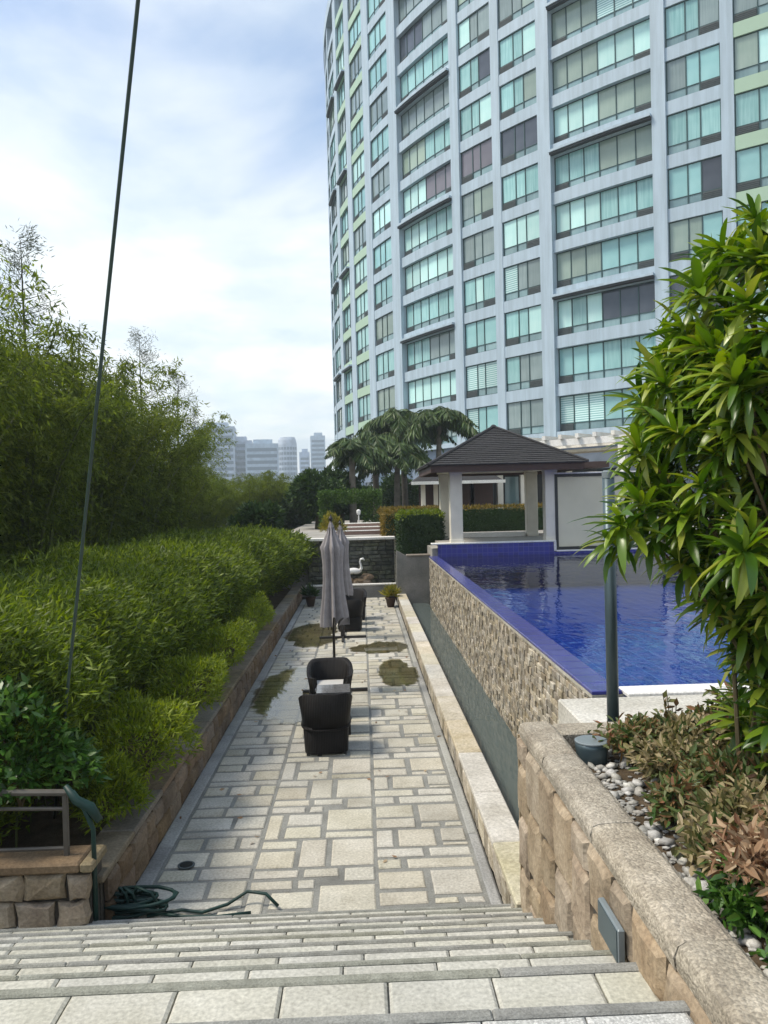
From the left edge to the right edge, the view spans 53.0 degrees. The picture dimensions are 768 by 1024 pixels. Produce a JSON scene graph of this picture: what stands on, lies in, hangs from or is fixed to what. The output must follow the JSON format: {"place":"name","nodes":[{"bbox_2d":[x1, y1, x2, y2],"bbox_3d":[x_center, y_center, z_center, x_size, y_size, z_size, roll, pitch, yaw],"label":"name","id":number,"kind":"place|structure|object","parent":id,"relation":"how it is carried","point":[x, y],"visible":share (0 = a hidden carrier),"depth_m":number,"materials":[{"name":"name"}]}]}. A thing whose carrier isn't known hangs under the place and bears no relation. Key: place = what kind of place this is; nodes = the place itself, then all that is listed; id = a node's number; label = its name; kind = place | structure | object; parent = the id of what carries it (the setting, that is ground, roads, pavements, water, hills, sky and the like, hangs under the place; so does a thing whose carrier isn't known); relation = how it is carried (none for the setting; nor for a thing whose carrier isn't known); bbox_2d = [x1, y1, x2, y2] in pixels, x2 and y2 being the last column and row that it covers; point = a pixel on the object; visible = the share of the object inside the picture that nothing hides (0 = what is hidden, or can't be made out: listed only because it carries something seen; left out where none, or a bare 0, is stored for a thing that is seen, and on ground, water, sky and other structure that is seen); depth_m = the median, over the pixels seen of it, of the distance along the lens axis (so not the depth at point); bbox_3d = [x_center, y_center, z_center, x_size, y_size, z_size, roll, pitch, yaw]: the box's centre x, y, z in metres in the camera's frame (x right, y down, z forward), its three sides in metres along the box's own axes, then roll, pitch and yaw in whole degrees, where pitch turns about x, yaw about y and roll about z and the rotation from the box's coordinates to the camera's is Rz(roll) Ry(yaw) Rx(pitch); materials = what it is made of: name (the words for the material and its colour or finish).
{"place":"outdoors","nodes":[
{"label":"outdoors","id":0,"kind":"place"},
{"bbox_2d":[53,0,139,818],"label":"guy cable","id":1,"kind":"object","parent":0,"point":[127,103],"visible":0.89,"depth_m":5.19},
{"bbox_2d":[0,0,334,474],"label":"sky","id":2,"kind":"structure","parent":0,"point":[222,251],"materials":[{"name":"white"}]},
{"bbox_2d":[120,597,502,919],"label":"path","id":3,"kind":"structure","parent":0,"point":[337,831],"depth_m":8.01,"materials":[{"name":"stone"}]},
{"bbox_2d":[104,885,278,919],"bbox_3d":[-1.612,2.996,5.994,1.580,0.242,0.318,-1,1,-2],"label":"garden hose","id":4,"kind":"object","parent":3,"relation":"on","point":[141,903],"visible":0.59,"depth_m":5.93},
{"bbox_2d":[298,693,351,755],"bbox_3d":[-0.742,2.648,9.851,0.690,0.782,0.630,-2,1,-4],"label":"wicker armchair","id":5,"kind":"object","parent":3,"relation":"on","point":[326,722],"visible":1,"depth_m":9.59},
{"bbox_2d":[306,657,352,693],"bbox_3d":[-0.803,2.623,11.497,0.690,0.782,0.630,-2,1,-5],"label":"wicker armchair","id":6,"kind":"object","parent":3,"relation":"on","point":[329,670],"visible":0.47,"depth_m":11.68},
{"bbox_2d":[303,514,367,692],"bbox_3d":[-0.848,1.511,12.786,0.794,2.955,0.794,-1,1,42],"label":"parasol","id":7,"kind":"object","parent":3,"relation":"on","point":[334,611],"visible":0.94,"depth_m":12.69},
{"bbox_2d":[407,475,505,509],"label":"pavilion","id":8,"kind":"structure","parent":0,"point":[477,490],"depth_m":37.17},
{"bbox_2d":[411,603,518,828],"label":"channel water","id":9,"kind":"structure","parent":0,"point":[495,738],"depth_m":11.31,"materials":[{"name":"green liquid"}]},
{"bbox_2d":[283,517,721,596],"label":"terrace","id":10,"kind":"structure","parent":0,"point":[310,530],"depth_m":28.54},
{"bbox_2d":[284,467,349,528],"bbox_3d":[-3.092,-0.626,35.974,3.060,3.012,2.907,-2,1,-21],"label":"broadleaf tree","id":11,"kind":"object","parent":10,"relation":"on","point":[306,486],"visible":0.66,"depth_m":35.31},
{"bbox_2d":[315,487,382,526],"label":"arched hedge","id":12,"kind":"object","parent":10,"relation":"on","point":[326,498],"visible":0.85,"depth_m":33.73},
{"bbox_2d":[324,437,399,522],"bbox_3d":[-1.085,-1.500,38.377,3.661,4.460,4.504,-1,1,-2],"label":"palm tree","id":13,"kind":"object","parent":10,"relation":"on","point":[357,454],"visible":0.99,"depth_m":37.65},
{"bbox_2d":[355,441,431,506],"bbox_3d":[0.873,-1.541,40.932,4.950,4.361,4.701,-1,1,26],"label":"palm tree","id":14,"kind":"object","parent":10,"relation":"on","point":[405,456],"visible":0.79,"depth_m":39.98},
{"bbox_2d":[352,407,457,506],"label":"palm tree","id":15,"kind":"object","parent":10,"relation":"on","point":[396,422],"visible":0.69,"depth_m":42.59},
{"bbox_2d":[400,406,478,457],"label":"palm tree","id":16,"kind":"object","parent":10,"relation":"on","point":[440,419],"visible":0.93,"depth_m":41.10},
{"bbox_2d":[493,461,608,507],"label":"covered walk","id":17,"kind":"structure","parent":10,"relation":"on","point":[510,490],"depth_m":39.53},
{"bbox_2d":[462,502,676,531],"bbox_3d":[6.872,0.217,29.453,8.919,1.355,1.274,-1,1,-2],"label":"clipped hedge","id":18,"kind":"object","parent":10,"relation":"on","point":[506,517],"visible":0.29,"depth_m":28.99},
{"bbox_2d":[528,428,709,470],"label":"entrance pergola","id":19,"kind":"object","parent":10,"relation":"on","point":[577,440],"visible":0.3,"depth_m":46.04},
{"bbox_2d":[323,0,767,512],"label":"apartment tower","id":20,"kind":"structure","parent":0,"point":[527,199],"depth_m":51.73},
{"bbox_2d":[399,0,446,62],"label":"window","id":21,"kind":"structure","parent":20,"relation":"in","point":[435,17],"depth_m":59.74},
{"bbox_2d":[400,36,447,101],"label":"window","id":22,"kind":"structure","parent":20,"relation":"in","point":[436,59],"depth_m":59.77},
{"bbox_2d":[401,78,448,140],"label":"window","id":23,"kind":"structure","parent":20,"relation":"in","point":[436,101],"depth_m":59.82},
{"bbox_2d":[402,120,449,178],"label":"window","id":24,"kind":"structure","parent":20,"relation":"in","point":[437,142],"depth_m":59.87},
{"bbox_2d":[403,162,450,217],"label":"window","id":25,"kind":"structure","parent":20,"relation":"in","point":[438,183],"depth_m":59.93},
{"bbox_2d":[404,204,451,255],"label":"window","id":26,"kind":"structure","parent":20,"relation":"in","point":[438,225],"depth_m":59.98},
{"bbox_2d":[405,246,452,294],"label":"window","id":27,"kind":"structure","parent":20,"relation":"in","point":[438,266],"depth_m":60.04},
{"bbox_2d":[406,287,453,332],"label":"window","id":28,"kind":"structure","parent":20,"relation":"in","point":[438,307],"depth_m":60.09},
{"bbox_2d":[407,329,454,371],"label":"window","id":29,"kind":"structure","parent":20,"relation":"in","point":[438,348],"depth_m":60.14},
{"bbox_2d":[408,370,455,409],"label":"window","id":30,"kind":"structure","parent":20,"relation":"in","point":[440,388],"depth_m":60.18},
{"bbox_2d":[458,3,488,54],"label":"window","id":31,"kind":"structure","parent":20,"relation":"in","point":[474,28],"depth_m":54.74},
{"bbox_2d":[459,48,489,97],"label":"window","id":32,"kind":"structure","parent":20,"relation":"in","point":[474,73],"depth_m":54.80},
{"bbox_2d":[460,93,490,141],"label":"window","id":33,"kind":"structure","parent":20,"relation":"in","point":[475,117],"depth_m":54.85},
{"bbox_2d":[461,137,491,184],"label":"window","id":34,"kind":"structure","parent":20,"relation":"in","point":[476,161],"depth_m":54.90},
{"bbox_2d":[462,182,492,226],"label":"window","id":35,"kind":"structure","parent":20,"relation":"in","point":[477,205],"depth_m":54.96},
{"bbox_2d":[463,227,493,269],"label":"window","id":36,"kind":"structure","parent":20,"relation":"in","point":[478,248],"depth_m":55.00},
{"bbox_2d":[464,271,494,312],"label":"window","id":37,"kind":"structure","parent":20,"relation":"in","point":[479,292],"depth_m":55.05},
{"bbox_2d":[465,316,495,355],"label":"window","id":38,"kind":"structure","parent":20,"relation":"in","point":[480,336],"depth_m":55.10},
{"bbox_2d":[466,360,497,397],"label":"window","id":39,"kind":"structure","parent":20,"relation":"in","point":[481,379],"depth_m":55.16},
{"bbox_2d":[499,21,535,73],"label":"window","id":40,"kind":"structure","parent":20,"relation":"in","point":[519,46],"depth_m":51.79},
{"bbox_2d":[500,68,536,119],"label":"window","id":41,"kind":"structure","parent":20,"relation":"in","point":[518,94],"depth_m":51.84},
{"bbox_2d":[501,116,537,164],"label":"window","id":42,"kind":"structure","parent":20,"relation":"in","point":[520,140],"depth_m":51.89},
{"bbox_2d":[502,163,538,210],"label":"window","id":43,"kind":"structure","parent":20,"relation":"in","point":[519,187],"depth_m":51.94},
{"bbox_2d":[503,210,539,255],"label":"window","id":44,"kind":"structure","parent":20,"relation":"in","point":[521,233],"depth_m":51.99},
{"bbox_2d":[504,257,540,300],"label":"window","id":45,"kind":"structure","parent":20,"relation":"in","point":[522,279],"depth_m":52.04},
{"bbox_2d":[505,305,541,346],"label":"window","id":46,"kind":"structure","parent":20,"relation":"in","point":[522,325],"depth_m":52.08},
{"bbox_2d":[506,351,542,391],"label":"window","id":47,"kind":"structure","parent":20,"relation":"in","point":[523,371],"depth_m":52.13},
{"bbox_2d":[507,398,543,434],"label":"window","id":48,"kind":"structure","parent":20,"relation":"in","point":[523,417],"depth_m":52.16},
{"bbox_2d":[559,388,638,430],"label":"window","id":49,"kind":"structure","parent":20,"relation":"in","point":[586,410],"depth_m":48.82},
{"bbox_2d":[551,0,648,46],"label":"window","id":50,"kind":"structure","parent":20,"relation":"in","point":[579,16],"depth_m":48.47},
{"bbox_2d":[552,18,649,94],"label":"window","id":51,"kind":"structure","parent":20,"relation":"in","point":[627,45],"depth_m":47.68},
{"bbox_2d":[553,71,650,143],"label":"window","id":52,"kind":"structure","parent":20,"relation":"in","point":[630,96],"depth_m":47.72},
{"bbox_2d":[554,123,651,191],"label":"window","id":53,"kind":"structure","parent":20,"relation":"in","point":[631,148],"depth_m":47.78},
{"bbox_2d":[555,176,652,239],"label":"window","id":54,"kind":"structure","parent":20,"relation":"in","point":[634,199],"depth_m":47.83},
{"bbox_2d":[556,228,653,287],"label":"window","id":55,"kind":"structure","parent":20,"relation":"in","point":[635,251],"depth_m":47.89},
{"bbox_2d":[557,281,654,335],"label":"window","id":56,"kind":"structure","parent":20,"relation":"in","point":[633,303],"depth_m":47.93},
{"bbox_2d":[558,334,655,383],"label":"window","id":57,"kind":"structure","parent":20,"relation":"in","point":[610,358],"depth_m":48.31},
{"bbox_2d":[665,0,718,47],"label":"window","id":58,"kind":"structure","parent":20,"relation":"in","point":[685,20],"depth_m":44.03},
{"bbox_2d":[666,43,719,101],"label":"window","id":59,"kind":"structure","parent":20,"relation":"in","point":[699,70],"depth_m":44.00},
{"bbox_2d":[667,99,720,154],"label":"window","id":60,"kind":"structure","parent":20,"relation":"in","point":[700,125],"depth_m":44.04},
{"bbox_2d":[668,155,721,208],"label":"window","id":61,"kind":"structure","parent":20,"relation":"in","point":[701,180],"depth_m":44.09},
{"bbox_2d":[669,211,722,261],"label":"window","id":62,"kind":"structure","parent":20,"relation":"in","point":[681,232],"depth_m":44.34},
{"bbox_2d":[733,27,767,79],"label":"window","id":63,"kind":"structure","parent":20,"relation":"in","point":[751,49],"depth_m":42.23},
{"bbox_2d":[734,85,767,135],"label":"window","id":64,"kind":"structure","parent":20,"relation":"in","point":[751,107],"depth_m":42.28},
{"bbox_2d":[735,143,767,192],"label":"window","id":65,"kind":"structure","parent":20,"relation":"in","point":[752,162],"depth_m":42.34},
{"bbox_2d":[431,540,749,696],"bbox_3d":[6.499,1.670,14.738,9.730,1.512,16.280,-1,1,-2],"label":"pool basin","id":66,"kind":"object","parent":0,"point":[660,651],"visible":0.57,"depth_m":15.59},
{"bbox_2d":[554,472,602,549],"bbox_3d":[5.827,-0.041,22.636,1.660,2.260,0.160,-1,1,-2],"label":"screen panel","id":67,"kind":"object","parent":66,"relation":"on","point":[577,497],"visible":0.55,"depth_m":22.61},
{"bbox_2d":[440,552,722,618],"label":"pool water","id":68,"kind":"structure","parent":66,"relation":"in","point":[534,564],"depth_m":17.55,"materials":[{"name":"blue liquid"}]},
{"bbox_2d":[558,694,722,723],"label":"pool deck","id":69,"kind":"structure","parent":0,"point":[584,710],"depth_m":6.18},
{"bbox_2d":[602,470,618,721],"bbox_3d":[1.653,0.662,5.613,0.140,1.930,0.140,-1,1,-2],"label":"lamp post","id":70,"kind":"object","parent":69,"relation":"on","point":[611,640],"visible":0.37,"depth_m":5.58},
{"bbox_2d":[574,746,767,976],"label":"planting bed","id":71,"kind":"object","parent":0,"point":[623,785],"visible":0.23,"depth_m":4.06,"materials":[{"name":"stone"}]},
{"bbox_2d":[574,735,607,765],"bbox_3d":[1.354,1.563,5.018,0.216,0.162,0.216,-1,1,-2],"label":"bed light","id":72,"kind":"object","parent":71,"relation":"on","point":[588,748],"visible":0.83,"depth_m":4.94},
{"bbox_2d":[587,708,670,765],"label":"bed plant","id":73,"kind":"object","parent":71,"relation":"on","point":[617,735],"visible":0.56,"depth_m":4.92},
{"bbox_2d":[569,193,767,771],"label":"strap leaf shrub","id":74,"kind":"object","parent":71,"relation":"on","point":[710,371],"visible":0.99,"depth_m":3.92,"materials":[{"name":"plant"}]},
{"bbox_2d":[623,723,717,790],"bbox_3d":[1.691,1.434,4.539,0.589,0.368,0.550,-1,1,-2],"label":"bed plant","id":75,"kind":"object","parent":71,"relation":"on","point":[656,755],"visible":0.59,"depth_m":4.49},
{"bbox_2d":[641,770,711,830],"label":"bed plant","id":76,"kind":"object","parent":71,"relation":"on","point":[665,802],"visible":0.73,"depth_m":3.97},
{"bbox_2d":[629,709,731,750],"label":"bed plant","id":77,"kind":"object","parent":71,"relation":"on","point":[671,730],"visible":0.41,"depth_m":4.82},
{"bbox_2d":[671,810,736,883],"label":"bed plant","id":78,"kind":"object","parent":71,"relation":"on","point":[697,845],"visible":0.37,"depth_m":3.48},
{"bbox_2d":[660,770,767,836],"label":"bed plant","id":79,"kind":"object","parent":71,"relation":"on","point":[725,803],"visible":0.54,"depth_m":3.69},
{"bbox_2d":[668,738,767,796],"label":"bed plant","id":80,"kind":"object","parent":71,"relation":"on","point":[718,765],"visible":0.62,"depth_m":4.09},
{"bbox_2d":[692,851,767,944],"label":"bed plant","id":81,"kind":"object","parent":71,"relation":"on","point":[739,912],"visible":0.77,"depth_m":3.02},
{"bbox_2d":[697,800,767,911],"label":"bed plant","id":82,"kind":"object","parent":71,"relation":"on","point":[746,845],"visible":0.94,"depth_m":3.16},
{"bbox_3d":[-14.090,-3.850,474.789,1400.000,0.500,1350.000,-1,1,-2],"label":"ground","id":83,"kind":"structure","parent":0,"visible":0},
{"bbox_2d":[0,219,85,365],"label":"feathery tree","id":84,"kind":"object","parent":83,"relation":"on","point":[19,266],"visible":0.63,"depth_m":21.55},
{"bbox_2d":[0,246,92,499],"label":"bamboo clump","id":85,"kind":"object","parent":83,"relation":"on","point":[5,402],"visible":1,"depth_m":12.31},
{"bbox_2d":[0,320,109,571],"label":"bamboo clump","id":86,"kind":"object","parent":83,"relation":"on","point":[5,480],"visible":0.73,"depth_m":15.52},
{"bbox_2d":[0,313,150,576],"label":"bamboo clump","id":87,"kind":"object","parent":83,"relation":"on","point":[46,517],"visible":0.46,"depth_m":17.05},
{"bbox_2d":[0,326,209,563],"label":"bamboo clump","id":88,"kind":"object","parent":83,"relation":"on","point":[113,495],"visible":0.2,"depth_m":20.74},
{"bbox_2d":[18,349,238,548],"bbox_3d":[-8.756,-0.856,24.047,6.006,7.934,7.008,-1,1,19],"label":"bamboo clump","id":89,"kind":"object","parent":83,"relation":"on","point":[188,452],"visible":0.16,"depth_m":24.38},
{"bbox_2d":[0,588,290,847],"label":"planter soil","id":90,"kind":"structure","parent":83,"relation":"on","point":[46,828],"depth_m":6.95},
{"bbox_2d":[0,672,111,806],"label":"leafy shrub","id":91,"kind":"object","parent":90,"relation":"on","point":[75,751],"visible":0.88,"depth_m":6.00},
{"bbox_2d":[58,744,155,835],"bbox_3d":[-2.378,2.358,6.726,0.882,0.676,1.006,-2,1,-39],"label":"shrub","id":92,"kind":"object","parent":90,"relation":"on","point":[133,786],"visible":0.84,"depth_m":6.59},
{"bbox_2d":[73,686,204,797],"bbox_3d":[-2.378,2.208,7.740,1.122,0.898,2.185,-1,1,-2],"label":"shrub","id":93,"kind":"object","parent":90,"relation":"on","point":[166,722],"visible":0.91,"depth_m":7.60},
{"bbox_2d":[0,519,319,847],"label":"bamboo hedge","id":94,"kind":"object","parent":90,"relation":"on","point":[143,604],"visible":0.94,"depth_m":9.57,"materials":[{"name":"plant"}]},
{"bbox_2d":[139,648,231,716],"bbox_3d":[-2.481,2.170,9.972,1.102,0.827,2.233,-1,1,-2],"label":"shrub","id":95,"kind":"object","parent":90,"relation":"on","point":[196,669],"visible":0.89,"depth_m":9.53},
{"bbox_2d":[185,618,258,669],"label":"shrub","id":96,"kind":"object","parent":90,"relation":"on","point":[227,630],"visible":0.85,"depth_m":12.05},
{"bbox_2d":[224,590,276,638],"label":"shrub","id":97,"kind":"object","parent":90,"relation":"on","point":[247,607],"visible":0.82,"depth_m":15.55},
{"bbox_2d":[132,407,234,537],"bbox_3d":[-8.263,-0.308,27.261,6.157,6.707,5.587,-2,1,-15],"label":"bamboo clump","id":98,"kind":"object","parent":83,"relation":"on","point":[172,463],"visible":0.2,"depth_m":27.20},
{"bbox_2d":[150,437,237,531],"bbox_3d":[-9.095,-0.027,31.290,5.385,6.056,5.040,-1,1,44],"label":"bamboo clump","id":99,"kind":"object","parent":83,"relation":"on","point":[190,506],"visible":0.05,"depth_m":31.18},
{"bbox_2d":[90,586,301,919],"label":"planter wall","id":100,"kind":"structure","parent":83,"relation":"on","point":[130,842],"depth_m":7.96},
{"bbox_2d":[192,422,237,488],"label":"office tower","id":101,"kind":"structure","parent":83,"relation":"on","point":[231,466],"depth_m":486.59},
{"bbox_2d":[190,471,242,530],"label":"bamboo clump","id":102,"kind":"object","parent":83,"relation":"on","point":[221,502],"visible":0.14,"depth_m":38.27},
{"bbox_2d":[208,469,294,523],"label":"bamboo clump","id":103,"kind":"object","parent":83,"relation":"on","point":[270,492],"visible":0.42,"depth_m":40.05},
{"bbox_2d":[227,498,286,529],"bbox_3d":[-4.888,1.194,29.527,2.584,3.472,2.130,-1,1,27],"label":"broadleaf tree","id":104,"kind":"object","parent":83,"relation":"on","point":[266,512],"visible":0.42,"depth_m":29.01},
{"bbox_2d":[245,439,278,490],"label":"office tower","id":105,"kind":"structure","parent":83,"relation":"on","point":[261,455],"depth_m":492.60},
{"bbox_2d":[0,904,694,1023],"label":"stairs","id":106,"kind":"structure","parent":83,"relation":"on","point":[490,964],"depth_m":3.29,"materials":[{"name":"stone"}]},
{"bbox_2d":[0,844,106,928],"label":"retaining wall","id":107,"kind":"structure","parent":106,"relation":"on","point":[38,889],"depth_m":5.56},
{"bbox_2d":[0,789,69,855],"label":"railing","id":108,"kind":"object","parent":107,"relation":"on","point":[64,809],"visible":0.87,"depth_m":5.67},
{"bbox_2d":[63,784,102,920],"bbox_3d":[-2.193,2.558,5.645,0.288,1.132,0.084,-1,1,-2],"label":"hose","id":109,"kind":"object","parent":107,"relation":"attached to","point":[89,809],"visible":0.92,"depth_m":5.62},
{"bbox_2d":[305,536,396,584],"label":"fountain wall","id":110,"kind":"structure","parent":83,"relation":"on","point":[377,553],"depth_m":26.04,"materials":[{"name":"stone"}]},
{"bbox_2d":[396,550,429,606],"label":"weir wall","id":111,"kind":"structure","parent":83,"relation":"on","point":[413,578],"depth_m":23.27,"materials":[{"name":"concrete"}]},
{"bbox_2d":[427,545,436,555],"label":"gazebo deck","id":112,"kind":"structure","parent":83,"relation":"on","point":[431,550],"depth_m":23.10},
{"bbox_2d":[394,507,447,554],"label":"clipped hedge","id":113,"kind":"object","parent":112,"relation":"on","point":[418,531],"visible":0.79,"depth_m":24.41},
{"bbox_2d":[435,536,542,545],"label":"gazebo floor","id":114,"kind":"structure","parent":112,"relation":"on","point":[518,538],"depth_m":24.22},
{"bbox_2d":[416,424,588,542],"bbox_3d":[3.468,-0.939,24.101,4.626,3.590,4.625,-1,1,-2],"label":"gazebo","id":115,"kind":"object","parent":114,"relation":"on","point":[493,450],"visible":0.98,"depth_m":22.57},
{"bbox_2d":[398,594,520,907],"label":"channel wall","id":116,"kind":"structure","parent":83,"relation":"on","point":[496,825],"depth_m":8.02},
{"bbox_2d":[429,556,623,739],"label":"pool wall","id":117,"kind":"structure","parent":83,"relation":"on","point":[522,670],"depth_m":10.54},
{"bbox_2d":[517,721,767,1023],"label":"stair wall","id":118,"kind":"structure","parent":83,"relation":"on","point":[586,843],"depth_m":3.53,"materials":[{"name":"stone"}]},
{"bbox_2d":[598,897,624,962],"bbox_3d":[0.978,1.802,3.319,0.034,0.150,0.270,-1,1,-2],"label":"step light","id":119,"kind":"object","parent":118,"relation":"attached to","point":[611,929],"visible":0.85,"depth_m":3.27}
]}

